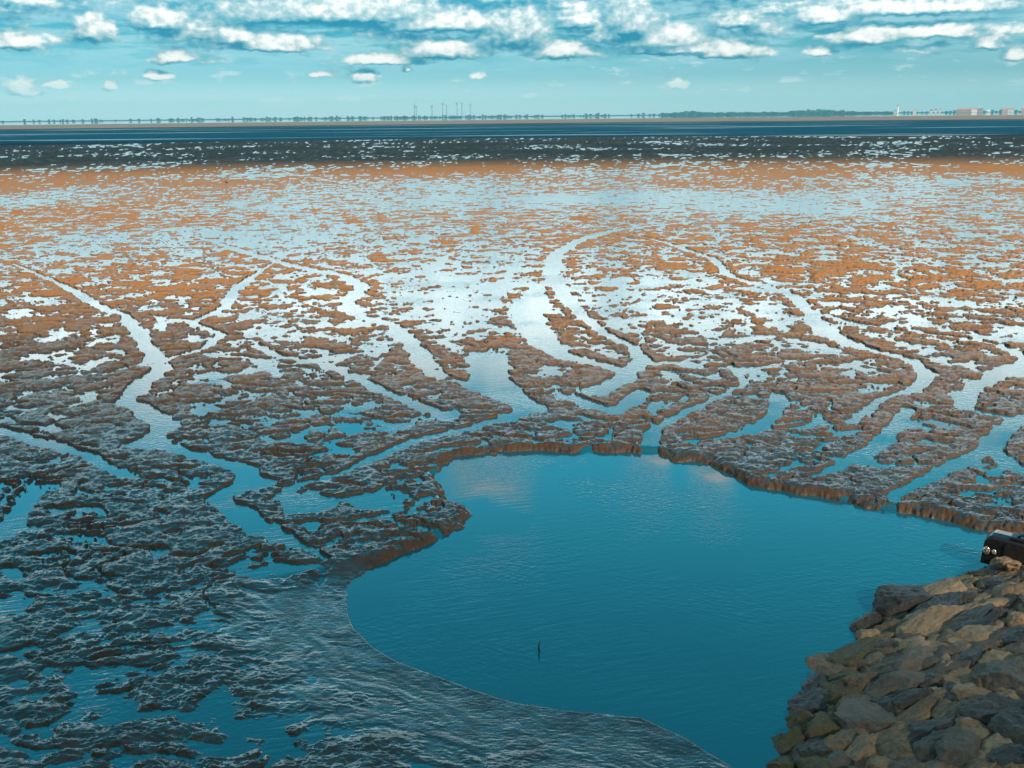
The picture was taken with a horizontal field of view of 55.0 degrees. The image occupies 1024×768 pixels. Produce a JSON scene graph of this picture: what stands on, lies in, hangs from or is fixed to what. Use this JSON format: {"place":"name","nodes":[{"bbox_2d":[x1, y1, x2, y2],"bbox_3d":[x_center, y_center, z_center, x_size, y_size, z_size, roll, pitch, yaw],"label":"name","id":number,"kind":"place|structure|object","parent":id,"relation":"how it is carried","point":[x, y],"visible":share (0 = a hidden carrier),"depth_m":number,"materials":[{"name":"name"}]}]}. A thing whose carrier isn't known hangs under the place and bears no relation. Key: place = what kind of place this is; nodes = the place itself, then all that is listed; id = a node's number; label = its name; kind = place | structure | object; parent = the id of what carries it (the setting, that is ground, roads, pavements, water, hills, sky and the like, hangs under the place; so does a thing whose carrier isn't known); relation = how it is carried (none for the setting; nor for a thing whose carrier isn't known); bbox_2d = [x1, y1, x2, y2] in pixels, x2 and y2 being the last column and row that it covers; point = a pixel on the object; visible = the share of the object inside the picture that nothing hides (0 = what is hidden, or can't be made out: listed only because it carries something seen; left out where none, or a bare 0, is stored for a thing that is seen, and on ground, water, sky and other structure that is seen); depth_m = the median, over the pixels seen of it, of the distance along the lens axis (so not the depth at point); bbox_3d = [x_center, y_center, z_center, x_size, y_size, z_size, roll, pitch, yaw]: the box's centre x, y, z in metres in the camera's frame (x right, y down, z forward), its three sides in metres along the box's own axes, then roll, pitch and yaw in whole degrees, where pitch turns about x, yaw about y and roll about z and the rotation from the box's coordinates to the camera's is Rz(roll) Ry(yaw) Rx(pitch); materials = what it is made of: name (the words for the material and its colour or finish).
{"place":"outdoors","nodes":[
{"label":"outdoors","id":0,"kind":"place"},
{"bbox_2d":[0,111,1023,767],"bbox_3d":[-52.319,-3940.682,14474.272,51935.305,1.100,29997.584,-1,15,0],"label":"mudflat","id":1,"kind":"structure","parent":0,"point":[292,631],"depth_m":17.22,"materials":[{"name":"brown soil"}]},
{"bbox_2d":[660,109,893,114],"bbox_3d":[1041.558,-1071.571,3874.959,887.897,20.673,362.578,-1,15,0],"label":"distant wood","id":2,"kind":"object","parent":1,"relation":"on","point":[808,111],"visible":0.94,"depth_m":3858.53,"materials":[{"name":"green plant"}]},
{"bbox_2d":[765,754,796,767],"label":"rock","id":3,"kind":"object","parent":1,"relation":"on","point":[784,761],"visible":0.77,"depth_m":7.86,"materials":[{"name":"stone"}]},
{"bbox_2d":[771,726,807,754],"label":"rock","id":4,"kind":"object","parent":1,"relation":"on","point":[786,743],"visible":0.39,"depth_m":8.13,"materials":[{"name":"stone"}]},
{"bbox_2d":[956,108,964,112],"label":"house","id":5,"kind":"structure","parent":1,"relation":"on","point":[960,110],"depth_m":3665.81,"materials":[{"name":"concrete"}]},
{"bbox_2d":[0,136,1023,767],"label":"water","id":6,"kind":"structure","parent":0,"point":[708,608],"depth_m":14.27,"materials":[{"name":"blue liquid"}]},
{"bbox_2d":[0,120,1023,145],"bbox_3d":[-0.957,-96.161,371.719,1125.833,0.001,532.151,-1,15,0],"label":"sea","id":7,"kind":"structure","parent":0,"point":[560,130],"depth_m":321.80,"materials":[{"name":"blue liquid"}]},
{"bbox_2d":[0,115,1023,128],"bbox_3d":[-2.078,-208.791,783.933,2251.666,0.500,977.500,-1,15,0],"label":"sandbank","id":8,"kind":"structure","parent":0,"point":[964,117],"depth_m":782.93,"materials":[{"name":"grey sand"}]},
{"bbox_2d":[0,112,1023,124],"bbox_3d":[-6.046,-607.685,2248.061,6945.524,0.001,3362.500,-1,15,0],"label":"water","id":9,"kind":"structure","parent":0,"point":[506,118],"depth_m":1903.45,"materials":[{"name":"teal liquid"}]},
{"bbox_2d":[0,0,1023,120],"label":"sky","id":10,"kind":"structure","parent":0,"point":[60,59],"materials":[{"name":"blue"}]},
{"bbox_2d":[791,565,1023,767],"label":"breakwater","id":11,"kind":"object","parent":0,"point":[933,663],"visible":0.16,"depth_m":8.73,"materials":[{"name":"stone"}]},
{"bbox_2d":[784,707,813,728],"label":"rock","id":12,"kind":"object","parent":11,"relation":"on","point":[801,717],"visible":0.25,"depth_m":8.39,"materials":[{"name":"stone"}]},
{"bbox_2d":[789,742,810,758],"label":"rock","id":13,"kind":"object","parent":11,"relation":"on","point":[794,753],"visible":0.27,"depth_m":8.00,"materials":[{"name":"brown stone"}]},
{"bbox_2d":[787,688,835,713],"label":"rock","id":14,"kind":"object","parent":11,"relation":"on","point":[814,700],"visible":0.36,"depth_m":8.66,"materials":[{"name":"grey stone"}]},
{"bbox_2d":[793,755,831,767],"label":"rock","id":15,"kind":"object","parent":11,"relation":"on","point":[814,761],"visible":0.84,"depth_m":7.71,"materials":[{"name":"stone"}]},
{"bbox_2d":[796,736,832,756],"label":"rock","id":16,"kind":"object","parent":11,"relation":"on","point":[816,746],"visible":0.44,"depth_m":7.86,"materials":[{"name":"grey stone"}]},
{"bbox_2d":[802,669,827,690],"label":"rock","id":17,"kind":"object","parent":11,"relation":"on","point":[816,679],"visible":0.41,"depth_m":9.00,"materials":[{"name":"grey stone"}]},
{"bbox_2d":[819,681,863,705],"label":"rock","id":18,"kind":"object","parent":17,"relation":"on","point":[837,694],"visible":0.34,"depth_m":8.62,"materials":[{"name":"stone"}]},
{"bbox_2d":[804,711,841,738],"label":"rock","id":19,"kind":"object","parent":11,"relation":"on","point":[822,724],"visible":0.34,"depth_m":8.12,"materials":[{"name":"stone"}]},
{"bbox_2d":[826,749,853,767],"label":"rock","id":20,"kind":"object","parent":11,"relation":"on","point":[838,758],"visible":0.65,"depth_m":7.63,"materials":[{"name":"grey stone"}]},
{"bbox_2d":[827,669,855,681],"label":"rock","id":21,"kind":"object","parent":11,"relation":"on","point":[839,676],"visible":0.27,"depth_m":8.97,"materials":[{"name":"stone"}]},
{"bbox_2d":[822,727,870,749],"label":"rock","id":22,"kind":"object","parent":11,"relation":"on","point":[843,739],"visible":0.44,"depth_m":7.89,"materials":[{"name":"brown stone"}]},
{"bbox_2d":[826,635,883,666],"bbox_3d":[3.298,2.700,9.456,0.798,0.360,0.621,-15,-10,-36],"label":"rock","id":23,"kind":"object","parent":11,"relation":"on","point":[849,655],"visible":0.35,"depth_m":9.35,"materials":[{"name":"stone"}]},
{"bbox_2d":[805,653,855,676],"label":"rock","id":24,"kind":"object","parent":23,"relation":"on","point":[817,662],"visible":0.27,"depth_m":9.27,"materials":[{"name":"brown stone"}]},
{"bbox_2d":[835,692,875,709],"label":"rock","id":25,"kind":"object","parent":11,"relation":"on","point":[852,695],"visible":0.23,"depth_m":8.46,"materials":[{"name":"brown stone"}]},
{"bbox_2d":[836,672,884,689],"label":"rock","id":26,"kind":"object","parent":11,"relation":"on","point":[860,680],"visible":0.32,"depth_m":8.70,"materials":[{"name":"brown stone"}]},
{"bbox_2d":[845,732,877,767],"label":"rock","id":27,"kind":"object","parent":11,"relation":"on","point":[861,749],"visible":0.69,"depth_m":7.67,"materials":[{"name":"beige stone"}]},
{"bbox_2d":[849,611,882,629],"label":"rock","id":28,"kind":"object","parent":11,"relation":"on","point":[870,620],"visible":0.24,"depth_m":10.01,"materials":[{"name":"grey stone"}]},
{"bbox_2d":[834,698,898,733],"bbox_3d":[2.989,2.892,8.163,0.551,0.448,0.590,-7,0,-10],"label":"rock","id":29,"kind":"object","parent":11,"relation":"on","point":[868,715],"visible":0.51,"depth_m":8.08,"materials":[{"name":"grey stone"}]},
{"bbox_2d":[854,628,879,641],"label":"rock","id":30,"kind":"object","parent":11,"relation":"on","point":[860,634],"visible":0.23,"depth_m":9.74,"materials":[{"name":"beige stone"}]},
{"bbox_2d":[864,756,894,767],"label":"rock","id":31,"kind":"object","parent":11,"relation":"on","point":[878,762],"visible":0.91,"depth_m":7.41,"materials":[{"name":"beige stone"}]},
{"bbox_2d":[859,649,902,672],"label":"rock","id":32,"kind":"object","parent":11,"relation":"on","point":[879,661],"visible":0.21,"depth_m":9.02,"materials":[{"name":"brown stone"}]},
{"bbox_2d":[870,695,895,714],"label":"rock","id":33,"kind":"object","parent":11,"relation":"on","point":[885,702],"visible":0.3,"depth_m":8.19,"materials":[{"name":"grey stone"}]},
{"bbox_2d":[891,687,933,709],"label":"rock","id":34,"kind":"object","parent":33,"relation":"on","point":[906,699],"visible":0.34,"depth_m":8.13,"materials":[{"name":"grey stone"}]},
{"bbox_2d":[872,638,897,647],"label":"rock","id":35,"kind":"object","parent":11,"relation":"on","point":[888,642],"visible":0.27,"depth_m":9.29,"materials":[{"name":"stone"}]},
{"bbox_2d":[870,646,899,655],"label":"rock","id":36,"kind":"object","parent":11,"relation":"on","point":[885,651],"visible":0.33,"depth_m":9.16,"materials":[{"name":"brown stone"}]},
{"bbox_2d":[871,618,908,633],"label":"rock","id":37,"kind":"object","parent":11,"relation":"on","point":[893,624],"visible":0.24,"depth_m":9.77,"materials":[{"name":"brown stone"}]},
{"bbox_2d":[877,738,915,759],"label":"rock","id":38,"kind":"object","parent":11,"relation":"on","point":[893,749],"visible":0.65,"depth_m":7.53,"materials":[{"name":"brown stone"}]},
{"bbox_2d":[874,718,920,746],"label":"rock","id":39,"kind":"object","parent":11,"relation":"on","point":[887,734],"visible":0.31,"depth_m":7.80,"materials":[{"name":"brown stone"}]},
{"bbox_2d":[896,687,946,721],"bbox_3d":[3.284,2.739,8.012,0.786,0.210,0.254,-25,13,-18],"label":"rock","id":40,"kind":"object","parent":39,"relation":"on","point":[925,704],"visible":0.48,"depth_m":8.01,"materials":[{"name":"brown stone"}]},
{"bbox_2d":[870,669,925,695],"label":"rock","id":41,"kind":"object","parent":11,"relation":"on","point":[903,680],"visible":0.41,"depth_m":8.45,"materials":[{"name":"grey stone"}]},
{"bbox_2d":[872,584,937,616],"bbox_3d":[4.249,2.432,10.412,1.048,0.587,0.667,-3,4,-28],"label":"rock","id":42,"kind":"object","parent":11,"relation":"on","point":[892,600],"visible":0.42,"depth_m":10.18,"materials":[{"name":"grey stone"}]},
{"bbox_2d":[891,757,921,767],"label":"rock","id":43,"kind":"object","parent":11,"relation":"on","point":[910,762],"visible":0.94,"depth_m":7.29,"materials":[{"name":"grey stone"}]},
{"bbox_2d":[880,645,937,672],"bbox_3d":[3.587,2.603,8.840,0.696,0.394,0.510,-11,4,-7],"label":"rock","id":44,"kind":"object","parent":11,"relation":"on","point":[913,658],"visible":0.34,"depth_m":8.76,"materials":[{"name":"brown stone"}]},
{"bbox_2d":[892,634,926,651],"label":"rock","id":45,"kind":"object","parent":11,"relation":"on","point":[914,638],"visible":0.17,"depth_m":9.30,"materials":[{"name":"beige stone"}]},
{"bbox_2d":[898,640,947,653],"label":"rock","id":46,"kind":"object","parent":11,"relation":"on","point":[906,646],"visible":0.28,"depth_m":9.09,"materials":[{"name":"beige stone"}]},
{"bbox_2d":[895,604,964,638],"bbox_3d":[4.106,2.471,9.600,1.008,0.452,0.612,-25,16,-31],"label":"rock","id":47,"kind":"object","parent":11,"relation":"on","point":[931,620],"visible":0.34,"depth_m":9.56,"materials":[{"name":"beige stone"}]},
{"bbox_2d":[912,727,950,762],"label":"rock","id":48,"kind":"object","parent":11,"relation":"on","point":[923,748],"visible":0.45,"depth_m":7.42,"materials":[{"name":"grey stone"}]},
{"bbox_2d":[907,713,956,743],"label":"rock","id":49,"kind":"object","parent":11,"relation":"on","point":[918,730],"visible":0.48,"depth_m":7.65,"materials":[{"name":"grey stone"}]},
{"bbox_2d":[918,671,945,687],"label":"rock","id":50,"kind":"object","parent":11,"relation":"on","point":[927,683],"visible":0.28,"depth_m":8.33,"materials":[{"name":"grey stone"}]},
{"bbox_2d":[900,591,965,619],"bbox_3d":[4.296,2.376,9.907,0.828,0.352,0.499,-26,8,-17],"label":"rock","id":51,"kind":"object","parent":11,"relation":"on","point":[952,598],"visible":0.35,"depth_m":9.94,"materials":[{"name":"grey stone"}]},
{"bbox_2d":[918,759,951,767],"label":"rock","id":52,"kind":"object","parent":11,"relation":"on","point":[934,763],"visible":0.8,"depth_m":7.20,"materials":[{"name":"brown stone"}]},
{"bbox_2d":[930,698,959,718],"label":"rock","id":53,"kind":"object","parent":11,"relation":"on","point":[947,706],"visible":0.38,"depth_m":7.88,"materials":[{"name":"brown stone"}]},
{"bbox_2d":[923,580,967,594],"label":"rock","id":54,"kind":"object","parent":11,"relation":"on","point":[937,588],"visible":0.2,"depth_m":10.26,"materials":[{"name":"beige stone"}]},
{"bbox_2d":[939,653,952,665],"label":"rock","id":55,"kind":"object","parent":11,"relation":"on","point":[945,657],"visible":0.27,"depth_m":8.65,"materials":[{"name":"beige stone"}]},
{"bbox_2d":[942,680,957,700],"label":"rock","id":56,"kind":"object","parent":11,"relation":"on","point":[948,686],"visible":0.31,"depth_m":8.06,"materials":[{"name":"grey stone"}]},
{"bbox_2d":[954,709,961,717],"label":"rock","id":57,"kind":"object","parent":11,"relation":"on","point":[956,711],"visible":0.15,"depth_m":7.73,"materials":[{"name":"grey stone"}]},
{"bbox_2d":[934,726,982,766],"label":"rock","id":58,"kind":"object","parent":11,"relation":"on","point":[956,746],"visible":0.75,"depth_m":7.25,"materials":[{"name":"grey stone"}]},
{"bbox_2d":[940,666,976,685],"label":"rock","id":59,"kind":"object","parent":11,"relation":"on","point":[959,676],"visible":0.24,"depth_m":8.29,"materials":[{"name":"beige stone"}]},
{"bbox_2d":[946,640,971,653],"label":"rock","id":60,"kind":"object","parent":11,"relation":"on","point":[963,646],"visible":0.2,"depth_m":8.82,"materials":[{"name":"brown stone"}]},
{"bbox_2d":[941,598,997,633],"bbox_3d":[4.399,2.333,9.423,0.735,0.305,0.406,-18,-1,-32],"label":"rock","id":61,"kind":"object","parent":11,"relation":"on","point":[966,618],"visible":0.39,"depth_m":9.38,"materials":[{"name":"grey stone"}]},
{"bbox_2d":[962,590,977,603],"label":"rock","id":62,"kind":"object","parent":11,"relation":"on","point":[969,595],"visible":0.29,"depth_m":9.92,"materials":[{"name":"grey stone"}]},
{"bbox_2d":[950,682,992,701],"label":"rock","id":63,"kind":"object","parent":11,"relation":"on","point":[968,690],"visible":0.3,"depth_m":7.98,"materials":[{"name":"beige stone"}]},
{"bbox_2d":[960,647,984,665],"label":"rock","id":64,"kind":"object","parent":11,"relation":"on","point":[973,655],"visible":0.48,"depth_m":8.57,"materials":[{"name":"grey stone"}]},
{"bbox_2d":[943,625,1002,643],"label":"rock","id":65,"kind":"object","parent":11,"relation":"on","point":[977,632],"visible":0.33,"depth_m":9.01,"materials":[{"name":"beige stone"}]},
{"bbox_2d":[936,628,963,642],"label":"rock","id":66,"kind":"object","parent":65,"relation":"on","point":[947,633],"visible":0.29,"depth_m":9.12,"materials":[{"name":"beige stone"}]},
{"bbox_2d":[954,716,992,739],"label":"rock","id":67,"kind":"object","parent":11,"relation":"on","point":[980,729],"visible":0.3,"depth_m":7.50,"materials":[{"name":"beige stone"}]},
{"bbox_2d":[971,672,982,687],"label":"rock","id":68,"kind":"object","parent":11,"relation":"on","point":[976,679],"visible":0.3,"depth_m":8.07,"materials":[{"name":"brown stone"}]},
{"bbox_2d":[962,758,1003,767],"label":"rock","id":69,"kind":"object","parent":11,"relation":"on","point":[978,762],"visible":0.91,"depth_m":7.04,"materials":[{"name":"brown stone"}]},
{"bbox_2d":[957,693,1023,724],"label":"rock","id":70,"kind":"object","parent":11,"relation":"on","point":[985,708],"visible":0.45,"depth_m":7.64,"materials":[{"name":"grey stone"}]},
{"bbox_2d":[962,598,1018,611],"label":"rock","id":71,"kind":"object","parent":11,"relation":"on","point":[996,602],"visible":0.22,"depth_m":9.55,"materials":[{"name":"beige stone"}]},
{"bbox_2d":[973,607,1008,625],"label":"rock","id":72,"kind":"object","parent":11,"relation":"on","point":[993,617],"visible":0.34,"depth_m":9.24,"materials":[{"name":"grey stone"}]},
{"bbox_2d":[967,564,1023,576],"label":"rock","id":73,"kind":"object","parent":11,"relation":"on","point":[994,569],"visible":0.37,"depth_m":10.86,"materials":[{"name":"stone"}]},
{"bbox_2d":[983,576,1007,589],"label":"rock","id":74,"kind":"object","parent":11,"relation":"on","point":[993,581],"visible":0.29,"depth_m":10.24,"materials":[{"name":"stone"}]},
{"bbox_2d":[977,649,1014,663],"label":"rock","id":75,"kind":"object","parent":11,"relation":"on","point":[991,655],"visible":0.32,"depth_m":8.44,"materials":[{"name":"beige stone"}]},
{"bbox_2d":[981,733,1012,754],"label":"rock","id":76,"kind":"object","parent":11,"relation":"on","point":[993,742],"visible":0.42,"depth_m":7.21,"materials":[{"name":"beige stone"}]},
{"bbox_2d":[976,659,1023,692],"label":"rock","id":77,"kind":"object","parent":11,"relation":"on","point":[1005,674],"visible":0.59,"depth_m":8.00,"materials":[{"name":"grey stone"}]},
{"bbox_2d":[985,743,1023,766],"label":"rock","id":78,"kind":"object","parent":11,"relation":"on","point":[1005,754],"visible":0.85,"depth_m":7.02,"materials":[{"name":"grey stone"}]},
{"bbox_2d":[986,710,1023,744],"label":"rock","id":79,"kind":"object","parent":11,"relation":"on","point":[1009,724],"visible":0.54,"depth_m":7.33,"materials":[{"name":"grey stone"}]},
{"bbox_2d":[988,556,1021,570],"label":"rock","id":80,"kind":"object","parent":11,"relation":"on","point":[1006,563],"visible":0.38,"depth_m":10.77,"materials":[{"name":"beige stone"}]},
{"bbox_2d":[980,530,1023,564],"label":"black case","id":81,"kind":"object","parent":80,"relation":"on","point":[998,543],"visible":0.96,"depth_m":11.11,"materials":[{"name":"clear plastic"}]},
{"bbox_2d":[995,689,1020,699],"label":"rock","id":82,"kind":"object","parent":11,"relation":"on","point":[1011,693],"visible":0.27,"depth_m":7.78,"materials":[{"name":"beige stone"}]},
{"bbox_2d":[992,582,1023,596],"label":"rock","id":83,"kind":"object","parent":11,"relation":"on","point":[1009,589],"visible":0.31,"depth_m":9.75,"materials":[{"name":"beige stone"}]},
{"bbox_2d":[1000,625,1023,646],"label":"rock","id":84,"kind":"object","parent":11,"relation":"on","point":[1014,634],"visible":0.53,"depth_m":8.72,"materials":[{"name":"grey stone"}]},
{"bbox_2d":[1005,611,1023,625],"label":"rock","id":85,"kind":"object","parent":11,"relation":"on","point":[1012,617],"visible":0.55,"depth_m":9.08,"materials":[{"name":"beige stone"}]},
{"bbox_2d":[1015,686,1023,696],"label":"rock","id":86,"kind":"object","parent":11,"relation":"on","point":[1019,688],"visible":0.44,"depth_m":7.81,"materials":[{"name":"beige stone"}]},
{"bbox_2d":[1018,595,1023,606],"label":"rock","id":87,"kind":"object","parent":11,"relation":"on","point":[1021,599],"visible":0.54,"depth_m":9.42,"materials":[{"name":"grey stone"}]}
]}

